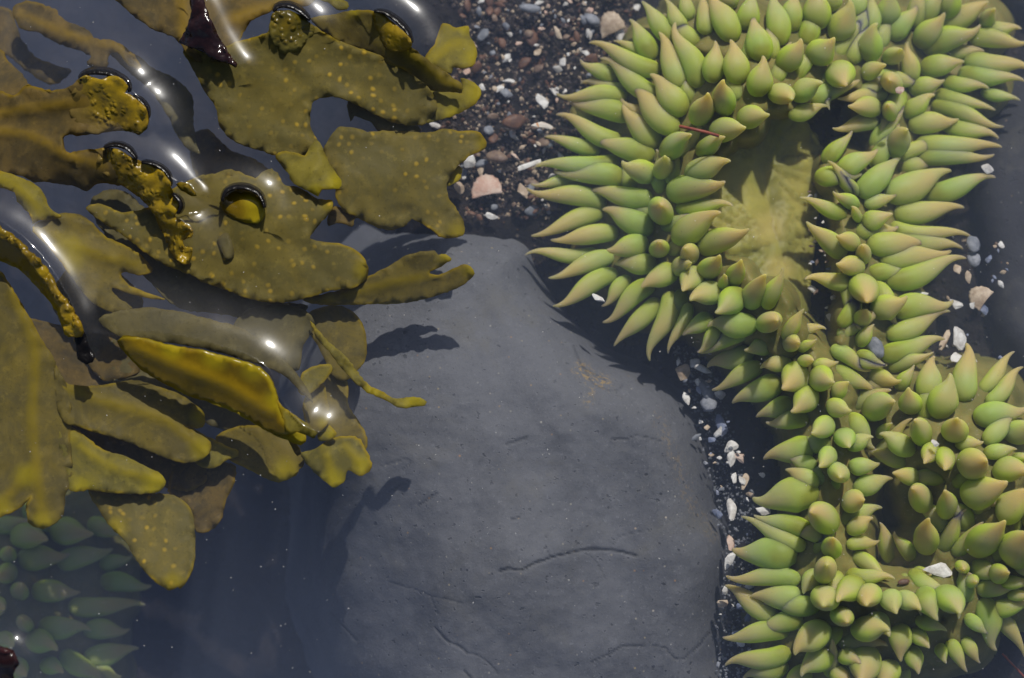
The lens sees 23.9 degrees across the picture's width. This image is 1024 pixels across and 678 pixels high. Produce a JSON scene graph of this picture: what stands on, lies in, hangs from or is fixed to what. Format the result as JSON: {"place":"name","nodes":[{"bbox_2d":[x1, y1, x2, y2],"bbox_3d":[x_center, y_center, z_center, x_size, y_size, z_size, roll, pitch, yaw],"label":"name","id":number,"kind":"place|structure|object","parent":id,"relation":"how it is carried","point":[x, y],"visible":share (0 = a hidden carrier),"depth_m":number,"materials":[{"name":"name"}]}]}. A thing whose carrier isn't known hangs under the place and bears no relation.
{"place":"outdoors","nodes":[
{"label":"outdoors","id":0,"kind":"place"},
{"bbox_2d":[0,0,1023,677],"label":"seabed","id":1,"kind":"structure","parent":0,"point":[224,612],"depth_m":0.79,"materials":[{"name":"sand"}]},
{"bbox_2d":[0,489,151,677],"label":"sea anemone","id":2,"kind":"object","parent":1,"relation":"on","point":[69,612],"visible":0.89,"depth_m":0.76},
{"bbox_2d":[92,338,254,429],"bbox_3d":[-0.098,0.013,0.714,0.057,0.004,0.016,22,79,5],"label":"rockweed frond","id":3,"kind":"object","parent":1,"relation":"on","point":[220,417],"visible":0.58,"depth_m":0.71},
{"bbox_2d":[454,182,463,193],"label":"shell chip","id":4,"kind":"object","parent":1,"relation":"on","point":[459,187],"visible":1,"depth_m":0.74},
{"bbox_2d":[463,0,470,12],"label":"pebble","id":5,"kind":"object","parent":1,"relation":"on","point":[467,6],"visible":1,"depth_m":0.76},
{"bbox_2d":[464,155,475,167],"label":"shell chip","id":6,"kind":"object","parent":1,"relation":"on","point":[469,161],"visible":0.87,"depth_m":0.74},
{"bbox_2d":[475,159,487,166],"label":"pebble","id":7,"kind":"object","parent":1,"relation":"on","point":[481,162],"visible":1,"depth_m":0.74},
{"bbox_2d":[471,174,502,198],"bbox_3d":[-0.008,-0.047,0.742,0.010,0.002,0.008,-10,62,-5],"label":"shell","id":8,"kind":"object","parent":1,"relation":"on","point":[485,184],"visible":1,"depth_m":0.74},
{"bbox_2d":[484,162,493,174],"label":"pebble","id":9,"kind":"object","parent":1,"relation":"on","point":[488,169],"visible":1,"depth_m":0.75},
{"bbox_2d":[485,212,498,219],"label":"shell chip","id":10,"kind":"object","parent":1,"relation":"on","point":[489,215],"visible":1,"depth_m":0.74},
{"bbox_2d":[488,133,497,143],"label":"pebble","id":11,"kind":"object","parent":1,"relation":"on","point":[493,138],"visible":1,"depth_m":0.74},
{"bbox_2d":[487,113,498,120],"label":"pebble","id":12,"kind":"object","parent":1,"relation":"on","point":[492,116],"visible":1,"depth_m":0.75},
{"bbox_2d":[485,150,507,162],"bbox_3d":[-0.005,-0.056,0.742,0.007,0.002,0.004,3,55,14],"label":"pebble","id":13,"kind":"object","parent":1,"relation":"on","point":[496,156],"visible":1,"depth_m":0.74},
{"bbox_2d":[277,224,731,677],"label":"boulder","id":14,"kind":"object","parent":1,"relation":"on","point":[487,603],"visible":0.87,"depth_m":0.72,"materials":[{"name":"stone"}]},
{"bbox_2d":[300,436,371,487],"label":"rockweed frond","id":15,"kind":"object","parent":14,"relation":"on","point":[332,462],"visible":1,"depth_m":0.70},
{"bbox_2d":[309,305,366,380],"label":"rockweed frond","id":16,"kind":"object","parent":14,"relation":"on","point":[341,328],"visible":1,"depth_m":0.71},
{"bbox_2d":[322,374,367,448],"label":"rockweed frond","id":17,"kind":"object","parent":14,"relation":"on","point":[343,420],"visible":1,"depth_m":0.70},
{"bbox_2d":[298,364,332,395],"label":"rockweed frond","id":18,"kind":"object","parent":17,"relation":"on","point":[313,378],"visible":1,"depth_m":0.69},
{"bbox_2d":[302,384,329,433],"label":"rockweed frond","id":19,"kind":"object","parent":17,"relation":"on","point":[316,412],"visible":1,"depth_m":0.69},
{"bbox_2d":[317,424,336,440],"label":"rockweed frond","id":20,"kind":"object","parent":17,"relation":"on","point":[327,432],"visible":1,"depth_m":0.69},
{"bbox_2d":[310,321,426,407],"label":"rockweed frond","id":21,"kind":"object","parent":14,"relation":"on","point":[344,363],"visible":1,"depth_m":0.69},
{"bbox_2d":[303,250,474,305],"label":"rockweed frond","id":22,"kind":"object","parent":14,"relation":"on","point":[408,278],"visible":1,"depth_m":0.70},
{"bbox_2d":[682,392,689,404],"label":"shell chip","id":23,"kind":"object","parent":14,"relation":"on","point":[686,397],"visible":1,"depth_m":0.73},
{"bbox_2d":[712,509,722,518],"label":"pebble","id":24,"kind":"object","parent":14,"relation":"on","point":[717,513],"visible":1,"depth_m":0.72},
{"bbox_2d":[717,600,727,607],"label":"shell chip","id":25,"kind":"object","parent":14,"relation":"on","point":[722,603],"visible":1,"depth_m":0.71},
{"bbox_2d":[725,552,735,569],"bbox_3d":[0.064,0.065,0.714,0.003,0.001,0.006,12,92,-1],"label":"shell chip","id":26,"kind":"object","parent":14,"relation":"on","point":[729,559],"visible":1,"depth_m":0.71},
{"bbox_2d":[727,535,734,550],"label":"shell chip","id":27,"kind":"object","parent":14,"relation":"on","point":[730,542],"visible":1,"depth_m":0.71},
{"bbox_2d":[726,498,736,520],"bbox_3d":[0.065,0.051,0.720,0.004,0.002,0.007,-18,55,-9],"label":"shell chip","id":28,"kind":"object","parent":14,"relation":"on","point":[731,507],"visible":1,"depth_m":0.72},
{"bbox_2d":[500,88,512,97],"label":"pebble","id":29,"kind":"object","parent":1,"relation":"on","point":[505,93],"visible":1,"depth_m":0.75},
{"bbox_2d":[501,114,526,129],"bbox_3d":[0.001,-0.067,0.745,0.008,0.002,0.005,-8,93,-17],"label":"pebble","id":30,"kind":"object","parent":1,"relation":"on","point":[515,121],"visible":1,"depth_m":0.74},
{"bbox_2d":[517,183,527,198],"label":"shell chip","id":31,"kind":"object","parent":1,"relation":"on","point":[522,190],"visible":1,"depth_m":0.74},
{"bbox_2d":[518,56,530,69],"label":"pebble","id":32,"kind":"object","parent":1,"relation":"on","point":[523,63],"visible":1,"depth_m":0.76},
{"bbox_2d":[517,159,540,170],"bbox_3d":[0.005,-0.053,0.741,0.009,0.001,0.002,-22,76,-22],"label":"shell chip","id":33,"kind":"object","parent":1,"relation":"on","point":[526,165],"visible":1,"depth_m":0.74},
{"bbox_2d":[518,4,540,12],"bbox_3d":[0.005,-0.103,0.752,0.008,0.002,0.003,-1,83,-22],"label":"pebble","id":34,"kind":"object","parent":1,"relation":"on","point":[530,8],"visible":1,"depth_m":0.75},
{"bbox_2d":[526,30,537,46],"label":"pebble","id":35,"kind":"object","parent":1,"relation":"on","point":[532,40],"visible":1,"depth_m":0.75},
{"bbox_2d":[524,205,541,215],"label":"pebble","id":36,"kind":"object","parent":1,"relation":"on","point":[529,210],"visible":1,"depth_m":0.74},
{"bbox_2d":[435,0,638,219],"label":"gravel","id":37,"kind":"structure","parent":1,"relation":"on","point":[525,94],"depth_m":0.75,"materials":[{"name":"gravel"}]},
{"bbox_2d":[471,60,481,74],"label":"pebble","id":38,"kind":"object","parent":37,"relation":"on","point":[476,67],"visible":0.97,"depth_m":0.75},
{"bbox_2d":[477,29,488,41],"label":"pebble","id":39,"kind":"object","parent":37,"relation":"on","point":[483,34],"visible":1,"depth_m":0.75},
{"bbox_2d":[483,126,493,134],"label":"pebble","id":40,"kind":"object","parent":37,"relation":"on","point":[488,130],"visible":1,"depth_m":0.74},
{"bbox_2d":[498,38,505,48],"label":"pebble","id":41,"kind":"object","parent":37,"relation":"on","point":[502,43],"visible":1,"depth_m":0.75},
{"bbox_2d":[534,64,542,72],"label":"pebble","id":42,"kind":"object","parent":37,"relation":"on","point":[538,68],"visible":1,"depth_m":0.75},
{"bbox_2d":[535,137,548,146],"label":"pebble","id":43,"kind":"object","parent":1,"relation":"on","point":[544,142],"visible":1,"depth_m":0.74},
{"bbox_2d":[536,94,548,108],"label":"shell chip","id":44,"kind":"object","parent":1,"relation":"on","point":[542,102],"visible":1,"depth_m":0.75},
{"bbox_2d":[531,122,553,128],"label":"shell chip","id":45,"kind":"object","parent":1,"relation":"on","point":[544,125],"visible":1,"depth_m":0.74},
{"bbox_2d":[554,26,561,38],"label":"shell chip","id":46,"kind":"object","parent":1,"relation":"on","point":[557,33],"visible":1,"depth_m":0.75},
{"bbox_2d":[585,53,597,62],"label":"pebble","id":47,"kind":"object","parent":1,"relation":"on","point":[591,58],"visible":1,"depth_m":0.75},
{"bbox_2d":[584,13,599,24],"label":"pebble","id":48,"kind":"object","parent":1,"relation":"on","point":[592,19],"visible":1,"depth_m":0.76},
{"bbox_2d":[600,11,625,38],"bbox_3d":[0.030,-0.099,0.755,0.009,0.002,0.007,-24,78,5],"label":"shell","id":49,"kind":"object","parent":1,"relation":"on","point":[611,22],"visible":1,"depth_m":0.75},
{"bbox_2d":[615,29,624,39],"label":"shell chip","id":50,"kind":"object","parent":1,"relation":"on","point":[619,34],"visible":1,"depth_m":0.76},
{"bbox_2d":[690,358,699,367],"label":"shell chip","id":51,"kind":"object","parent":1,"relation":"on","point":[694,362],"visible":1,"depth_m":0.73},
{"bbox_2d":[699,378,713,398],"bbox_3d":[0.059,0.015,0.731,0.004,0.002,0.007,-12,72,-26],"label":"pebble","id":52,"kind":"object","parent":1,"relation":"on","point":[707,392],"visible":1,"depth_m":0.73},
{"bbox_2d":[700,397,716,411],"bbox_3d":[0.059,0.019,0.730,0.005,0.002,0.006,9,66,14],"label":"pebble","id":53,"kind":"object","parent":1,"relation":"on","point":[708,404],"visible":1,"depth_m":0.73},
{"bbox_2d":[673,345,754,677],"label":"gravel","id":54,"kind":"structure","parent":1,"relation":"on","point":[729,532],"depth_m":0.73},
{"bbox_2d":[675,364,690,380],"bbox_3d":[0.052,0.010,0.731,0.005,0.002,0.005,9,83,-15],"label":"shell chip","id":55,"kind":"object","parent":54,"relation":"on","point":[683,371],"visible":1,"depth_m":0.73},
{"bbox_2d":[694,364,711,373],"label":"shell chip","id":56,"kind":"object","parent":54,"relation":"on","point":[701,368],"visible":1,"depth_m":0.73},
{"bbox_2d":[714,390,725,399],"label":"shell chip","id":57,"kind":"object","parent":1,"relation":"on","point":[720,394],"visible":1,"depth_m":0.73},
{"bbox_2d":[716,414,727,436],"bbox_3d":[0.063,0.026,0.729,0.003,0.001,0.008,-21,62,13],"label":"shell chip","id":58,"kind":"object","parent":1,"relation":"on","point":[720,421],"visible":1,"depth_m":0.73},
{"bbox_2d":[727,450,735,466],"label":"shell chip","id":59,"kind":"object","parent":1,"relation":"on","point":[731,458],"visible":1,"depth_m":0.72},
{"bbox_2d":[724,440,738,451],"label":"shell chip","id":60,"kind":"object","parent":1,"relation":"on","point":[734,444],"visible":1,"depth_m":0.73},
{"bbox_2d":[735,453,743,462],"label":"shell chip","id":61,"kind":"object","parent":1,"relation":"on","point":[739,457],"visible":1,"depth_m":0.73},
{"bbox_2d":[741,473,748,489],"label":"shell chip","id":62,"kind":"object","parent":1,"relation":"on","point":[746,477],"visible":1,"depth_m":0.72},
{"bbox_2d":[756,507,770,515],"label":"shell chip","id":63,"kind":"object","parent":1,"relation":"on","point":[764,511],"visible":1,"depth_m":0.72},
{"bbox_2d":[525,0,1023,389],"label":"sea anemone","id":64,"kind":"object","parent":1,"relation":"on","point":[729,72],"visible":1,"depth_m":0.73},
{"bbox_2d":[679,125,718,136],"bbox_3d":[0.055,-0.061,0.713,0.012,0.003,0.004,0,78,0],"label":"seaweed strand","id":65,"kind":"object","parent":64,"relation":"on","point":[699,130],"visible":1,"depth_m":0.71},
{"bbox_2d":[867,337,883,358],"bbox_3d":[0.107,0.003,0.714,0.004,0.002,0.007,-25,81,7],"label":"pebble","id":66,"kind":"object","parent":64,"relation":"on","point":[875,346],"visible":1,"depth_m":0.71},
{"bbox_2d":[696,314,1023,677],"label":"sea anemone","id":67,"kind":"object","parent":1,"relation":"on","point":[805,604],"visible":0.99,"depth_m":0.70},
{"bbox_2d":[923,562,951,577],"bbox_3d":[0.123,0.067,0.698,0.008,0.002,0.004,4,82,9],"label":"shell chip","id":68,"kind":"object","parent":67,"relation":"on","point":[941,569],"visible":1,"depth_m":0.70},
{"bbox_2d":[856,343,1023,631],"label":"sea anemone","id":69,"kind":"object","parent":1,"relation":"on","point":[964,514],"visible":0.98,"depth_m":0.70},
{"bbox_2d":[951,352,961,361],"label":"shell chip","id":70,"kind":"object","parent":69,"relation":"on","point":[955,357],"visible":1,"depth_m":0.73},
{"bbox_2d":[939,330,949,349],"bbox_3d":[0.130,0.000,0.729,0.003,0.001,0.008,13,64,12],"label":"shell chip","id":71,"kind":"object","parent":1,"relation":"on","point":[943,343],"visible":1,"depth_m":0.73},
{"bbox_2d":[950,299,962,308],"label":"shell chip","id":72,"kind":"object","parent":1,"relation":"on","point":[956,304],"visible":1,"depth_m":0.73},
{"bbox_2d":[953,327,965,349],"bbox_3d":[0.134,0.000,0.727,0.005,0.002,0.008,-9,86,-24],"label":"shell chip","id":73,"kind":"object","parent":1,"relation":"on","point":[959,339],"visible":1,"depth_m":0.73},
{"bbox_2d":[966,235,980,252],"bbox_3d":[0.140,-0.029,0.734,0.005,0.002,0.006,18,56,-7],"label":"pebble","id":74,"kind":"object","parent":1,"relation":"on","point":[973,244],"visible":1,"depth_m":0.73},
{"bbox_2d":[967,252,980,266],"bbox_3d":[0.140,-0.024,0.734,0.004,0.002,0.005,-13,69,5],"label":"pebble","id":75,"kind":"object","parent":1,"relation":"on","point":[973,259],"visible":1,"depth_m":0.73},
{"bbox_2d":[968,286,993,310],"bbox_3d":[0.141,-0.013,0.730,0.006,0.002,0.007,38,90,25],"label":"shell","id":76,"kind":"object","parent":1,"relation":"on","point":[979,296],"visible":1,"depth_m":0.73},
{"bbox_2d":[965,77,1023,379],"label":"boulder","id":77,"kind":"object","parent":1,"relation":"on","point":[996,205],"visible":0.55,"depth_m":0.75,"materials":[{"name":"stone"}]},
{"bbox_2d":[981,164,993,173],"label":"shell chip","id":78,"kind":"object","parent":77,"relation":"on","point":[987,168],"visible":1,"depth_m":0.74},
{"bbox_2d":[1000,0,1023,20],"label":"boulder","id":79,"kind":"object","parent":1,"relation":"on","point":[1015,8],"visible":0.24,"depth_m":0.77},
{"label":"water","id":80,"kind":"structure","parent":0,"visible":0},
{"bbox_2d":[0,646,19,677],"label":"red weed tip","id":81,"kind":"object","parent":80,"relation":"in","point":[9,663],"visible":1,"depth_m":0.66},
{"bbox_2d":[0,49,27,94],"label":"rockweed frond","id":82,"kind":"object","parent":80,"relation":"in","point":[13,80],"visible":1,"depth_m":0.72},
{"bbox_2d":[0,171,61,223],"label":"rockweed frond","id":83,"kind":"object","parent":80,"relation":"in","point":[31,199],"visible":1,"depth_m":0.70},
{"bbox_2d":[0,6,70,84],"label":"rockweed frond","id":84,"kind":"object","parent":80,"relation":"in","point":[13,45],"visible":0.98,"depth_m":0.75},
{"bbox_2d":[0,271,72,528],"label":"rockweed frond","id":85,"kind":"object","parent":80,"relation":"in","point":[36,477],"visible":1,"depth_m":0.69,"materials":[{"name":"plant"}]},
{"bbox_2d":[0,225,94,364],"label":"rockweed frond","id":86,"kind":"object","parent":80,"relation":"on","point":[18,254],"visible":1,"depth_m":0.69,"materials":[{"name":"plant"}]},
{"bbox_2d":[31,318,108,385],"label":"rockweed frond","id":87,"kind":"object","parent":80,"relation":"in","point":[72,368],"visible":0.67,"depth_m":0.72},
{"bbox_2d":[53,365,211,462],"bbox_3d":[-0.110,0.021,0.696,0.051,0.006,0.019,18,79,4],"label":"rockweed frond","id":88,"kind":"object","parent":87,"relation":"on","point":[157,420],"visible":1,"depth_m":0.69,"materials":[{"name":"plant"}]},
{"bbox_2d":[12,0,141,69],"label":"rockweed frond","id":89,"kind":"object","parent":80,"relation":"in","point":[49,22],"visible":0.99,"depth_m":0.73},
{"bbox_2d":[0,66,192,264],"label":"rockweed frond","id":90,"kind":"object","parent":80,"relation":"in","point":[37,125],"visible":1,"depth_m":0.70,"materials":[{"name":"plant"}]},
{"bbox_2d":[32,213,164,312],"bbox_3d":[-0.119,-0.023,0.704,0.020,0.009,0.040,-40,81,-8],"label":"rockweed frond","id":91,"kind":"object","parent":80,"relation":"in","point":[94,260],"visible":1,"depth_m":0.70,"materials":[{"name":"plant"}]},
{"bbox_2d":[53,271,143,381],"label":"rockweed frond","id":92,"kind":"object","parent":80,"relation":"in","point":[99,336],"visible":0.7,"depth_m":0.72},
{"bbox_2d":[59,427,165,494],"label":"rockweed frond","id":93,"kind":"object","parent":80,"relation":"in","point":[99,468],"visible":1,"depth_m":0.69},
{"bbox_2d":[71,425,206,491],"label":"rockweed frond","id":94,"kind":"object","parent":80,"relation":"in","point":[191,479],"visible":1,"depth_m":0.70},
{"bbox_2d":[88,490,195,590],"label":"rockweed frond","id":95,"kind":"object","parent":80,"relation":"in","point":[155,532],"visible":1,"depth_m":0.69,"materials":[{"name":"plant"}]},
{"bbox_2d":[110,51,199,154],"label":"rockweed frond","id":96,"kind":"object","parent":80,"relation":"in","point":[166,90],"visible":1,"depth_m":0.73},
{"bbox_2d":[90,189,307,317],"bbox_3d":[-0.096,-0.020,0.711,0.072,0.004,0.021,32,80,6],"label":"rockweed frond","id":97,"kind":"object","parent":80,"relation":"in","point":[182,290],"visible":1,"depth_m":0.71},
{"bbox_2d":[167,462,236,532],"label":"rockweed frond","id":98,"kind":"object","parent":80,"relation":"in","point":[206,500],"visible":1,"depth_m":0.70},
{"bbox_2d":[98,307,312,402],"bbox_3d":[-0.086,0.001,0.692,0.066,0.003,0.014,19,79,4],"label":"rockweed frond","id":99,"kind":"object","parent":80,"relation":"in","point":[171,326],"visible":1,"depth_m":0.69,"materials":[{"name":"plant"}]},
{"bbox_2d":[179,0,236,67],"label":"seaweed","id":100,"kind":"object","parent":80,"relation":"in","point":[200,34],"visible":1,"depth_m":0.70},
{"bbox_2d":[188,426,238,467],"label":"rockweed frond","id":101,"kind":"object","parent":80,"relation":"in","point":[219,454],"visible":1,"depth_m":0.70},
{"bbox_2d":[115,0,314,62],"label":"rockweed frond","id":102,"kind":"object","parent":80,"relation":"in","point":[231,20],"visible":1,"depth_m":0.71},
{"bbox_2d":[117,335,316,444],"bbox_3d":[-0.082,0.011,0.684,0.063,0.012,0.015,24,79,5],"label":"rockweed frond","id":103,"kind":"object","parent":80,"relation":"on","point":[245,390],"visible":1,"depth_m":0.68,"materials":[{"name":"plant"}]},
{"bbox_2d":[86,168,368,302],"bbox_3d":[-0.083,-0.031,0.698,0.083,0.016,0.040,0,78,0],"label":"rockweed frond","id":104,"kind":"object","parent":80,"relation":"in","point":[259,230],"visible":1,"depth_m":0.70,"materials":[{"name":"green plant"}]},
{"bbox_2d":[190,129,267,177],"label":"rockweed frond","id":105,"kind":"object","parent":80,"relation":"in","point":[210,158],"visible":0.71,"depth_m":0.73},
{"bbox_2d":[215,425,303,482],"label":"rockweed frond","id":106,"kind":"object","parent":80,"relation":"in","point":[269,455],"visible":0.98,"depth_m":0.70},
{"bbox_2d":[289,441,300,455],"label":"rockweed frond","id":107,"kind":"object","parent":106,"relation":"on","point":[296,449],"visible":1,"depth_m":0.69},
{"bbox_2d":[233,304,314,370],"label":"rockweed frond","id":108,"kind":"object","parent":80,"relation":"in","point":[284,332],"visible":1,"depth_m":0.70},
{"bbox_2d":[183,0,437,195],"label":"rockweed frond","id":109,"kind":"object","parent":80,"relation":"in","point":[276,82],"visible":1,"depth_m":0.71,"materials":[{"name":"yellow"}]},
{"bbox_2d":[321,0,348,9],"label":"rockweed frond","id":110,"kind":"object","parent":80,"relation":"in","point":[340,4],"visible":1,"depth_m":0.71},
{"bbox_2d":[347,101,420,132],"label":"rockweed frond","id":111,"kind":"object","parent":80,"relation":"in","point":[379,123],"visible":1,"depth_m":0.71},
{"bbox_2d":[311,8,462,92],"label":"rockweed frond","id":112,"kind":"object","parent":80,"relation":"in","point":[378,31],"visible":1,"depth_m":0.71,"materials":[{"name":"plant"}]},
{"bbox_2d":[323,126,486,237],"bbox_3d":[-0.032,-0.046,0.711,0.048,0.008,0.033,0,78,0],"label":"rockweed frond","id":113,"kind":"object","parent":80,"relation":"in","point":[394,180],"visible":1,"depth_m":0.71,"materials":[{"name":"plant"}]},
{"bbox_2d":[327,206,356,226],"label":"rockweed frond","id":114,"kind":"object","parent":113,"relation":"on","point":[337,214],"visible":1,"depth_m":0.71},
{"bbox_2d":[425,23,476,73],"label":"rockweed frond","id":115,"kind":"object","parent":80,"relation":"in","point":[451,49],"visible":1,"depth_m":0.72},
{"bbox_2d":[426,78,480,122],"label":"rockweed frond","id":116,"kind":"object","parent":80,"relation":"in","point":[450,104],"visible":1,"depth_m":0.71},
{"bbox_2d":[447,166,461,185],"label":"rockweed frond","id":117,"kind":"object","parent":80,"relation":"in","point":[455,176],"visible":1,"depth_m":0.71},
{"bbox_2d":[14,0,1023,675],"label":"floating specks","id":118,"kind":"object","parent":80,"relation":"on","point":[498,250],"visible":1,"depth_m":0.69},
{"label":"water surface","id":119,"kind":"structure","parent":80,"relation":"on","visible":0},
{"bbox_2d":[176,182,196,195],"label":"rockweed frond","id":120,"kind":"object","parent":119,"relation":"on","point":[186,188],"visible":1,"depth_m":0.69,"materials":[{"name":"plant"}]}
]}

